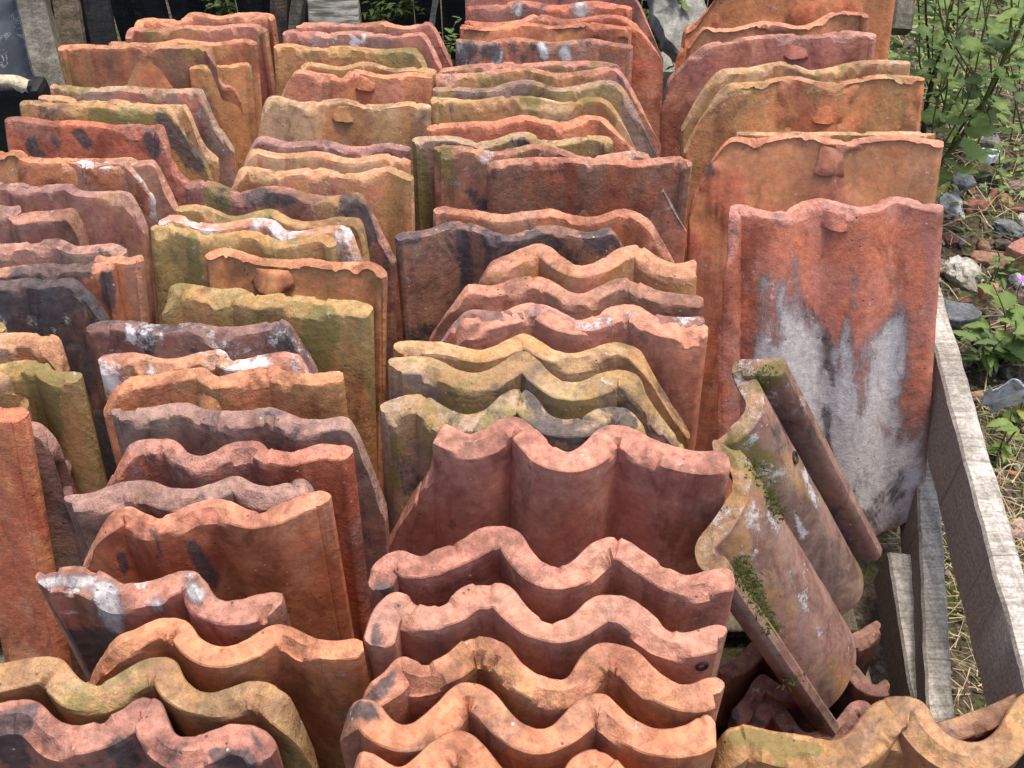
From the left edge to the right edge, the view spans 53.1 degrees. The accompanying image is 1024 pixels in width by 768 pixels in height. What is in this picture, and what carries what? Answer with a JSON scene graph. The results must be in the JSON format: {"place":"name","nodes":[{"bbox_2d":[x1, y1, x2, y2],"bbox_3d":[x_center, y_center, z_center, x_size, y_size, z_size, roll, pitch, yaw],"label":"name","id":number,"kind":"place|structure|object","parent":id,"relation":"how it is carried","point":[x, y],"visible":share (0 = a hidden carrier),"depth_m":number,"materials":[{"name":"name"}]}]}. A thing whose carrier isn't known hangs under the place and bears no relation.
{"place":"outdoors","nodes":[
{"label":"outdoors","id":0,"kind":"place"},
{"bbox_2d":[0,0,1023,741],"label":"ground","id":1,"kind":"structure","parent":0,"point":[866,610],"depth_m":1.86,"materials":[{"name":"soil"}]},
{"bbox_2d":[50,0,713,59],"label":"board fence","id":2,"kind":"object","parent":1,"relation":"on","point":[127,14],"visible":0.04,"depth_m":2.54,"materials":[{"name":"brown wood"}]},
{"bbox_2d":[0,608,871,725],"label":"timber pallet","id":3,"kind":"object","parent":1,"relation":"on","point":[734,628],"depth_m":1.48,"materials":[{"name":"brown wood"}]},
{"bbox_2d":[0,0,32,75],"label":"dark sheet","id":4,"kind":"object","parent":3,"relation":"on","point":[14,59],"visible":0.51,"depth_m":2.04,"materials":[{"name":"black plastic"}]},
{"bbox_2d":[0,74,50,152],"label":"black tub","id":5,"kind":"object","parent":3,"relation":"on","point":[15,90],"visible":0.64,"depth_m":1.81,"materials":[{"name":"plastic"}]},
{"bbox_2d":[0,332,70,371],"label":"roof tile","id":6,"kind":"object","parent":3,"relation":"on","point":[37,347],"visible":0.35,"depth_m":1.21,"materials":[{"name":"ceramic"}]},
{"bbox_2d":[0,407,72,669],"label":"roof tile","id":7,"kind":"object","parent":3,"relation":"on","point":[29,626],"visible":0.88,"depth_m":1.20,"materials":[{"name":"ceramic"}]},
{"bbox_2d":[15,0,64,87],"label":"timber post","id":8,"kind":"object","parent":3,"relation":"on","point":[42,41],"visible":0.63,"depth_m":1.97,"materials":[{"name":"grey wood"}]},
{"bbox_2d":[0,150,80,187],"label":"roof tile","id":9,"kind":"object","parent":3,"relation":"on","point":[18,166],"visible":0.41,"depth_m":1.46,"materials":[{"name":"ceramic"}]},
{"bbox_2d":[9,208,90,245],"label":"roof tile","id":10,"kind":"object","parent":3,"relation":"on","point":[66,224],"visible":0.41,"depth_m":1.37,"materials":[{"name":"ceramic"}]},
{"bbox_2d":[0,360,107,493],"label":"roof tile","id":11,"kind":"object","parent":3,"relation":"on","point":[60,408],"visible":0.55,"depth_m":1.19,"materials":[{"name":"ceramic"}]},
{"bbox_2d":[0,278,115,481],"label":"roof tile","id":12,"kind":"object","parent":3,"relation":"on","point":[67,311],"visible":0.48,"depth_m":1.29,"materials":[{"name":"ceramic"}]},
{"bbox_2d":[31,421,87,682],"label":"roof tile","id":13,"kind":"object","parent":3,"relation":"on","point":[55,470],"visible":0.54,"depth_m":1.22,"materials":[{"name":"ceramic"}]},
{"bbox_2d":[0,262,125,320],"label":"roof tile","id":14,"kind":"object","parent":3,"relation":"on","point":[99,281],"visible":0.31,"depth_m":1.30,"materials":[{"name":"ceramic"}]},
{"bbox_2d":[0,238,128,267],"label":"roof tile","id":15,"kind":"object","parent":3,"relation":"on","point":[58,251],"visible":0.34,"depth_m":1.33,"materials":[{"name":"ceramic"}]},
{"bbox_2d":[0,183,155,323],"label":"roof tile","id":16,"kind":"object","parent":3,"relation":"on","point":[116,217],"visible":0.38,"depth_m":1.41,"materials":[{"name":"ceramic"}]},
{"bbox_2d":[4,116,189,205],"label":"roof tile","id":17,"kind":"object","parent":3,"relation":"on","point":[43,138],"visible":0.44,"depth_m":1.53,"materials":[{"name":"ceramic"}]},
{"bbox_2d":[19,100,212,181],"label":"roof tile","id":18,"kind":"object","parent":3,"relation":"on","point":[190,162],"visible":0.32,"depth_m":1.56,"materials":[{"name":"ceramic"}]},
{"bbox_2d":[76,157,157,223],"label":"roof tile","id":19,"kind":"object","parent":3,"relation":"on","point":[108,178],"visible":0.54,"depth_m":1.46,"materials":[{"name":"ceramic"}]},
{"bbox_2d":[94,255,149,323],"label":"roof tile","id":20,"kind":"object","parent":3,"relation":"on","point":[131,275],"visible":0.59,"depth_m":1.32,"materials":[{"name":"ceramic"}]},
{"bbox_2d":[69,158,177,323],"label":"roof tile","id":21,"kind":"object","parent":3,"relation":"on","point":[150,173],"visible":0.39,"depth_m":1.46,"materials":[{"name":"ceramic"}]},
{"bbox_2d":[38,95,220,183],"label":"roof tile","id":22,"kind":"object","parent":3,"relation":"on","point":[184,116],"visible":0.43,"depth_m":1.56,"materials":[{"name":"ceramic"}]},
{"bbox_2d":[0,697,283,767],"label":"roof tile","id":23,"kind":"object","parent":3,"relation":"on","point":[139,733],"visible":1,"depth_m":0.88,"materials":[{"name":"ceramic"}]},
{"bbox_2d":[50,84,235,187],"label":"roof tile","id":24,"kind":"object","parent":3,"relation":"on","point":[216,141],"visible":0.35,"depth_m":1.59,"materials":[{"name":"ceramic"}]},
{"bbox_2d":[58,43,242,114],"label":"roof tile","id":25,"kind":"object","parent":3,"relation":"on","point":[91,65],"visible":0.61,"depth_m":1.69,"materials":[{"name":"ceramic"}]},
{"bbox_2d":[0,656,318,767],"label":"roof tile","id":26,"kind":"object","parent":3,"relation":"on","point":[59,689],"visible":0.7,"depth_m":0.91,"materials":[{"name":"ceramic"}]},
{"bbox_2d":[35,566,290,681],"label":"roof tile","id":27,"kind":"object","parent":3,"relation":"on","point":[97,613],"visible":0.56,"depth_m":0.98,"materials":[{"name":"ceramic"}]},
{"bbox_2d":[109,39,262,136],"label":"roof tile","id":28,"kind":"object","parent":3,"relation":"on","point":[148,74],"visible":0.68,"depth_m":1.69,"materials":[{"name":"ceramic"}]},
{"bbox_2d":[64,476,314,555],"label":"roof tile","id":29,"kind":"object","parent":3,"relation":"on","point":[90,513],"visible":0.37,"depth_m":1.06,"materials":[{"name":"ceramic"}]},
{"bbox_2d":[125,23,276,108],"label":"roof tile","id":30,"kind":"object","parent":3,"relation":"on","point":[258,34],"visible":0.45,"depth_m":1.72,"materials":[{"name":"ceramic"}]},
{"bbox_2d":[86,319,318,467],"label":"roof tile","id":31,"kind":"object","parent":3,"relation":"on","point":[164,341],"visible":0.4,"depth_m":1.23,"materials":[{"name":"ceramic"}]},
{"bbox_2d":[98,349,308,400],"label":"roof tile","id":32,"kind":"object","parent":3,"relation":"on","point":[116,369],"visible":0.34,"depth_m":1.19,"materials":[{"name":"ceramic"}]},
{"bbox_2d":[134,12,278,81],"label":"roof tile","id":33,"kind":"object","parent":3,"relation":"on","point":[267,21],"visible":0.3,"depth_m":1.75,"materials":[{"name":"ceramic"}]},
{"bbox_2d":[83,491,354,640],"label":"roof tile","id":34,"kind":"object","parent":3,"relation":"on","point":[227,550],"visible":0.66,"depth_m":1.06,"materials":[{"name":"ceramic"}]},
{"bbox_2d":[189,62,256,174],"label":"roof tile","id":35,"kind":"object","parent":3,"relation":"on","point":[237,127],"visible":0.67,"depth_m":1.71,"materials":[{"name":"ceramic"}]},
{"bbox_2d":[104,366,347,466],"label":"roof tile","id":36,"kind":"object","parent":3,"relation":"on","point":[312,396],"visible":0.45,"depth_m":1.17,"materials":[{"name":"ceramic"}]},
{"bbox_2d":[87,618,369,767],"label":"roof tile","id":37,"kind":"object","parent":3,"relation":"on","point":[322,684],"visible":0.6,"depth_m":0.95,"materials":[{"name":"ceramic"}]},
{"bbox_2d":[106,438,370,681],"bbox_3d":[-0.309,0.271,1.230,0.280,0.471,0.145,0,47,0],"label":"roof tile","id":38,"kind":"object","parent":3,"relation":"on","point":[328,468],"visible":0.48,"depth_m":1.10,"materials":[{"name":"ceramic"}]},
{"bbox_2d":[150,223,337,323],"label":"roof tile","id":39,"kind":"object","parent":3,"relation":"on","point":[179,253],"visible":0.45,"depth_m":1.35,"materials":[{"name":"ceramic"}]},
{"bbox_2d":[111,402,389,612],"bbox_3d":[-0.296,0.240,1.258,0.302,0.472,0.166,0,47,0],"label":"roof tile","id":40,"kind":"object","parent":3,"relation":"on","point":[192,429],"visible":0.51,"depth_m":1.13,"materials":[{"name":"ceramic"}]},
{"bbox_2d":[158,215,362,261],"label":"roof tile","id":41,"kind":"object","parent":3,"relation":"on","point":[347,245],"visible":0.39,"depth_m":1.35,"materials":[{"name":"ceramic"}]},
{"bbox_2d":[161,283,376,475],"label":"roof tile","id":42,"kind":"object","parent":3,"relation":"on","point":[335,335],"visible":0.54,"depth_m":1.26,"materials":[{"name":"ceramic"}]},
{"bbox_2d":[175,204,369,260],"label":"roof tile","id":43,"kind":"object","parent":3,"relation":"on","point":[197,213],"visible":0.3,"depth_m":1.37,"materials":[{"name":"ceramic"}]},
{"bbox_2d":[184,179,396,496],"bbox_3d":[-0.315,-0.013,1.494,0.298,0.472,0.287,3,47,3],"label":"roof tile","id":44,"kind":"object","parent":3,"relation":"on","point":[292,203],"visible":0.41,"depth_m":1.41,"materials":[{"name":"ceramic"}]},
{"bbox_2d":[205,247,387,494],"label":"roof tile","id":45,"kind":"object","parent":3,"relation":"on","point":[320,279],"visible":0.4,"depth_m":1.31,"materials":[{"name":"ceramic"}]},
{"bbox_2d":[232,166,414,342],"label":"roof tile","id":46,"kind":"object","parent":3,"relation":"on","point":[387,192],"visible":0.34,"depth_m":1.44,"materials":[{"name":"ceramic"}]},
{"bbox_2d":[243,149,410,174],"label":"roof tile","id":47,"kind":"object","parent":3,"relation":"on","point":[265,159],"visible":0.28,"depth_m":1.47,"materials":[{"name":"ceramic"}]},
{"bbox_2d":[247,136,410,160],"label":"roof tile","id":48,"kind":"object","parent":3,"relation":"on","point":[270,144],"visible":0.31,"depth_m":1.48,"materials":[{"name":"ceramic"}]},
{"bbox_2d":[258,96,431,230],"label":"roof tile","id":49,"kind":"object","parent":3,"relation":"on","point":[343,121],"visible":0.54,"depth_m":1.56,"materials":[{"name":"ceramic"}]},
{"bbox_2d":[274,43,426,95],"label":"roof tile","id":50,"kind":"object","parent":3,"relation":"on","point":[290,59],"visible":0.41,"depth_m":1.67,"materials":[{"name":"ceramic"}]},
{"bbox_2d":[281,69,432,104],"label":"roof tile","id":51,"kind":"object","parent":3,"relation":"on","point":[363,87],"visible":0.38,"depth_m":1.62,"materials":[{"name":"ceramic"}]},
{"bbox_2d":[282,29,441,73],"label":"roof tile","id":52,"kind":"object","parent":3,"relation":"on","point":[421,42],"visible":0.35,"depth_m":1.71,"materials":[{"name":"ceramic"}]},
{"bbox_2d":[296,21,452,67],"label":"roof tile","id":53,"kind":"object","parent":3,"relation":"on","point":[429,30],"visible":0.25,"depth_m":1.73,"materials":[{"name":"ceramic"}]},
{"bbox_2d":[354,730,623,767],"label":"roof tile","id":54,"kind":"object","parent":3,"relation":"on","point":[458,749],"visible":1,"depth_m":0.87,"materials":[{"name":"ceramic"}]},
{"bbox_2d":[395,221,623,340],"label":"roof tile","id":55,"kind":"object","parent":3,"relation":"on","point":[440,267],"visible":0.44,"depth_m":1.36,"materials":[{"name":"ceramic"}]},
{"bbox_2d":[379,389,645,533],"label":"roof tile","id":56,"kind":"object","parent":3,"relation":"on","point":[410,425],"visible":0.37,"depth_m":1.14,"materials":[{"name":"ceramic"}]},
{"bbox_2d":[412,132,612,230],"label":"roof tile","id":57,"kind":"object","parent":3,"relation":"on","point":[592,146],"visible":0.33,"depth_m":1.50,"materials":[{"name":"ceramic"}]},
{"bbox_2d":[340,682,716,767],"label":"roof tile","id":58,"kind":"object","parent":3,"relation":"on","point":[506,738],"visible":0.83,"depth_m":0.89,"materials":[{"name":"ceramic"}]},
{"bbox_2d":[439,60,620,73],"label":"roof tile","id":59,"kind":"object","parent":3,"relation":"on","point":[562,66],"visible":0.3,"depth_m":1.64,"materials":[{"name":"ceramic"}]},
{"bbox_2d":[426,115,635,152],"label":"roof tile","id":60,"kind":"object","parent":3,"relation":"on","point":[540,129],"visible":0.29,"depth_m":1.52,"materials":[{"name":"ceramic"}]},
{"bbox_2d":[430,96,635,149],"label":"roof tile","id":61,"kind":"object","parent":3,"relation":"on","point":[447,110],"visible":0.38,"depth_m":1.57,"materials":[{"name":"ceramic"}]},
{"bbox_2d":[388,351,684,448],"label":"roof tile","id":62,"kind":"object","parent":3,"relation":"on","point":[450,387],"visible":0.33,"depth_m":1.17,"materials":[{"name":"ceramic"}]},
{"bbox_2d":[393,333,689,449],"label":"roof tile","id":63,"kind":"object","parent":3,"relation":"on","point":[578,366],"visible":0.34,"depth_m":1.20,"materials":[{"name":"ceramic"}]},
{"bbox_2d":[362,636,724,728],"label":"roof tile","id":64,"kind":"object","parent":3,"relation":"on","point":[629,681],"visible":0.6,"depth_m":0.92,"materials":[{"name":"ceramic"}]},
{"bbox_2d":[456,37,632,84],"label":"roof tile","id":65,"kind":"object","parent":3,"relation":"on","point":[517,50],"visible":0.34,"depth_m":1.69,"materials":[{"name":"ceramic"}]},
{"bbox_2d":[363,583,727,683],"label":"roof tile","id":66,"kind":"object","parent":3,"relation":"on","point":[399,624],"visible":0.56,"depth_m":0.96,"materials":[{"name":"ceramic"}]},
{"bbox_2d":[433,80,657,157],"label":"roof tile","id":67,"kind":"object","parent":3,"relation":"on","point":[614,94],"visible":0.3,"depth_m":1.59,"materials":[{"name":"ceramic"}]},
{"bbox_2d":[460,22,631,43],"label":"roof tile","id":68,"kind":"object","parent":3,"relation":"on","point":[584,30],"visible":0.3,"depth_m":1.72,"materials":[{"name":"ceramic"}]},
{"bbox_2d":[435,66,660,156],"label":"roof tile","id":69,"kind":"object","parent":3,"relation":"on","point":[491,78],"visible":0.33,"depth_m":1.62,"materials":[{"name":"ceramic"}]},
{"bbox_2d":[467,0,631,21],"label":"roof tile","id":70,"kind":"object","parent":3,"relation":"on","point":[515,10],"visible":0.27,"depth_m":1.77,"materials":[{"name":"ceramic"}]},
{"bbox_2d":[368,526,734,631],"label":"roof tile","id":71,"kind":"object","parent":3,"relation":"on","point":[670,600],"visible":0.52,"depth_m":1.00,"materials":[{"name":"ceramic"}]},
{"bbox_2d":[433,206,673,262],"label":"roof tile","id":72,"kind":"object","parent":3,"relation":"on","point":[628,227],"visible":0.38,"depth_m":1.37,"materials":[{"name":"ceramic"}]},
{"bbox_2d":[389,417,729,574],"bbox_3d":[0.037,0.254,1.246,0.389,0.471,0.162,0,47,0],"label":"roof tile","id":73,"kind":"object","parent":3,"relation":"on","point":[661,503],"visible":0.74,"depth_m":1.12,"materials":[{"name":"ceramic"}]},
{"bbox_2d":[434,143,686,263],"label":"roof tile","id":74,"kind":"object","parent":3,"relation":"on","point":[460,176],"visible":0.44,"depth_m":1.49,"materials":[{"name":"ceramic"}]},
{"bbox_2d":[464,14,662,139],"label":"roof tile","id":75,"kind":"object","parent":3,"relation":"on","point":[647,77],"visible":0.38,"depth_m":1.75,"materials":[{"name":"ceramic"}]},
{"bbox_2d":[429,276,703,341],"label":"roof tile","id":76,"kind":"object","parent":3,"relation":"on","point":[516,291],"visible":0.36,"depth_m":1.27,"materials":[{"name":"ceramic"}]},
{"bbox_2d":[440,304,704,349],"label":"roof tile","id":77,"kind":"object","parent":3,"relation":"on","point":[599,333],"visible":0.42,"depth_m":1.24,"materials":[{"name":"ceramic"}]},
{"bbox_2d":[452,303,707,450],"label":"roof tile","id":78,"kind":"object","parent":3,"relation":"on","point":[673,353],"visible":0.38,"depth_m":1.23,"materials":[{"name":"ceramic"}]},
{"bbox_2d":[478,243,696,294],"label":"roof tile","id":79,"kind":"object","parent":3,"relation":"on","point":[637,264],"visible":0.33,"depth_m":1.30,"materials":[{"name":"ceramic"}]},
{"bbox_2d":[487,156,691,226],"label":"roof tile","id":80,"kind":"object","parent":3,"relation":"on","point":[591,187],"visible":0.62,"depth_m":1.47,"materials":[{"name":"ceramic"}]},
{"bbox_2d":[659,30,875,156],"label":"roof tile","id":81,"kind":"object","parent":3,"relation":"on","point":[692,75],"visible":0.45,"depth_m":1.71,"materials":[{"name":"ceramic"}]},
{"bbox_2d":[686,11,868,59],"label":"roof tile","id":82,"kind":"object","parent":3,"relation":"on","point":[841,21],"visible":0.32,"depth_m":1.73,"materials":[{"name":"ceramic"}]},
{"bbox_2d":[675,0,895,69],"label":"roof tile","id":83,"kind":"object","parent":3,"relation":"on","point":[716,14],"visible":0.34,"depth_m":1.84,"materials":[{"name":"ceramic"}]},
{"bbox_2d":[695,359,881,736],"bbox_3d":[0.333,0.200,1.213,0.240,0.423,0.280,14,49,13],"label":"roof tile","id":84,"kind":"object","parent":3,"relation":"on","point":[787,538],"visible":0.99,"depth_m":1.18,"materials":[{"name":"ceramic"}]},
{"bbox_2d":[680,60,910,157],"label":"roof tile","id":85,"kind":"object","parent":3,"relation":"on","point":[717,82],"visible":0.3,"depth_m":1.64,"materials":[{"name":"ceramic"}]},
{"bbox_2d":[715,621,880,726],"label":"roof tile","id":86,"kind":"object","parent":3,"relation":"on","point":[743,670],"visible":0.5,"depth_m":1.33,"materials":[{"name":"ceramic"}]},
{"bbox_2d":[683,74,924,262],"bbox_3d":[0.470,-0.231,1.696,0.394,0.474,0.274,0,47,0],"label":"roof tile","id":87,"kind":"object","parent":3,"relation":"on","point":[883,103],"visible":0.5,"depth_m":1.62,"materials":[{"name":"ceramic"}]},
{"bbox_2d":[727,664,889,731],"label":"roof tile","id":88,"kind":"object","parent":3,"relation":"on","point":[861,686],"visible":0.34,"depth_m":1.30,"materials":[{"name":"ceramic"}]},
{"bbox_2d":[748,697,870,739],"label":"roof tile","id":89,"kind":"object","parent":3,"relation":"on","point":[771,715],"visible":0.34,"depth_m":1.28,"materials":[{"name":"ceramic"}]},
{"bbox_2d":[686,132,943,450],"bbox_3d":[0.446,-0.108,1.582,0.365,0.474,0.282,0,47,0],"label":"roof tile","id":90,"kind":"object","parent":3,"relation":"on","point":[784,172],"visible":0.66,"depth_m":1.51,"materials":[{"name":"ceramic"}]},
{"bbox_2d":[718,196,943,535],"bbox_3d":[0.447,0.000,1.463,0.325,0.442,0.293,0,47,0],"label":"roof tile","id":91,"kind":"object","parent":3,"relation":"on","point":[833,304],"visible":0.69,"depth_m":1.43,"materials":[{"name":"ceramic"}]},
{"bbox_2d":[711,693,1023,767],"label":"roof tile","id":92,"kind":"object","parent":3,"relation":"on","point":[874,733],"visible":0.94,"depth_m":1.08,"materials":[{"name":"ceramic"}]},
{"bbox_2d":[882,692,1017,767],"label":"roof tile","id":93,"kind":"object","parent":3,"relation":"on","point":[980,724],"visible":0.41,"depth_m":1.12,"materials":[{"name":"ceramic"}]},
{"bbox_2d":[647,0,706,62],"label":"stone slab","id":94,"kind":"structure","parent":1,"relation":"on","point":[670,21],"depth_m":1.97,"materials":[{"name":"grey stone"}]},
{"bbox_2d":[874,552,916,698],"bbox_3d":[0.532,0.422,1.356,0.036,0.083,0.420,5,47,4],"label":"timber batten","id":95,"kind":"object","parent":1,"relation":"on","point":[894,590],"visible":0.6,"depth_m":1.42,"materials":[{"name":"grey wood"}]},
{"bbox_2d":[900,459,953,721],"bbox_3d":[0.602,0.206,1.511,0.036,0.093,0.976,10,48,9],"label":"timber batten","id":96,"kind":"object","parent":1,"relation":"on","point":[921,538],"visible":0.37,"depth_m":1.38,"materials":[{"name":"grey wood"}]},
{"bbox_2d":[888,0,1023,201],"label":"leafy plant","id":97,"kind":"object","parent":1,"relation":"on","point":[979,125],"visible":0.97,"depth_m":2.02,"materials":[{"name":"green plant"}]},
{"bbox_2d":[889,0,1023,692],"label":"dead leaf litter","id":98,"kind":"object","parent":1,"relation":"on","point":[994,373],"visible":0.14,"depth_m":2.11,"materials":[{"name":"brown plant"}]},
{"bbox_2d":[889,0,1023,677],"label":"straw","id":99,"kind":"object","parent":1,"relation":"on","point":[1000,144],"visible":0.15,"depth_m":2.15,"materials":[{"name":"plant"}]},
{"bbox_2d":[890,0,1023,142],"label":"leafy plant","id":100,"kind":"object","parent":1,"relation":"on","point":[930,76],"visible":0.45,"depth_m":2.23,"materials":[{"name":"green plant"}]},
{"bbox_2d":[900,7,1023,477],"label":"rubble","id":101,"kind":"object","parent":1,"relation":"on","point":[1004,372],"visible":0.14,"depth_m":2.04,"materials":[{"name":"grey stone"}]},
{"bbox_2d":[926,286,1023,767],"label":"crate rail","id":102,"kind":"object","parent":1,"relation":"on","point":[986,566],"visible":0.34,"depth_m":1.31,"materials":[{"name":"grey wood"}]},
{"bbox_2d":[952,318,1015,375],"bbox_3d":[0.843,-0.060,1.838,0.113,0.122,0.098,-29,53,-24],"label":"weed","id":103,"kind":"object","parent":1,"relation":"on","point":[986,359],"visible":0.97,"depth_m":1.83,"materials":[{"name":"green plant"}]},
{"bbox_2d":[976,283,1023,364],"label":"weed","id":104,"kind":"object","parent":1,"relation":"on","point":[1013,314],"visible":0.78,"depth_m":1.83,"materials":[{"name":"green plant"}]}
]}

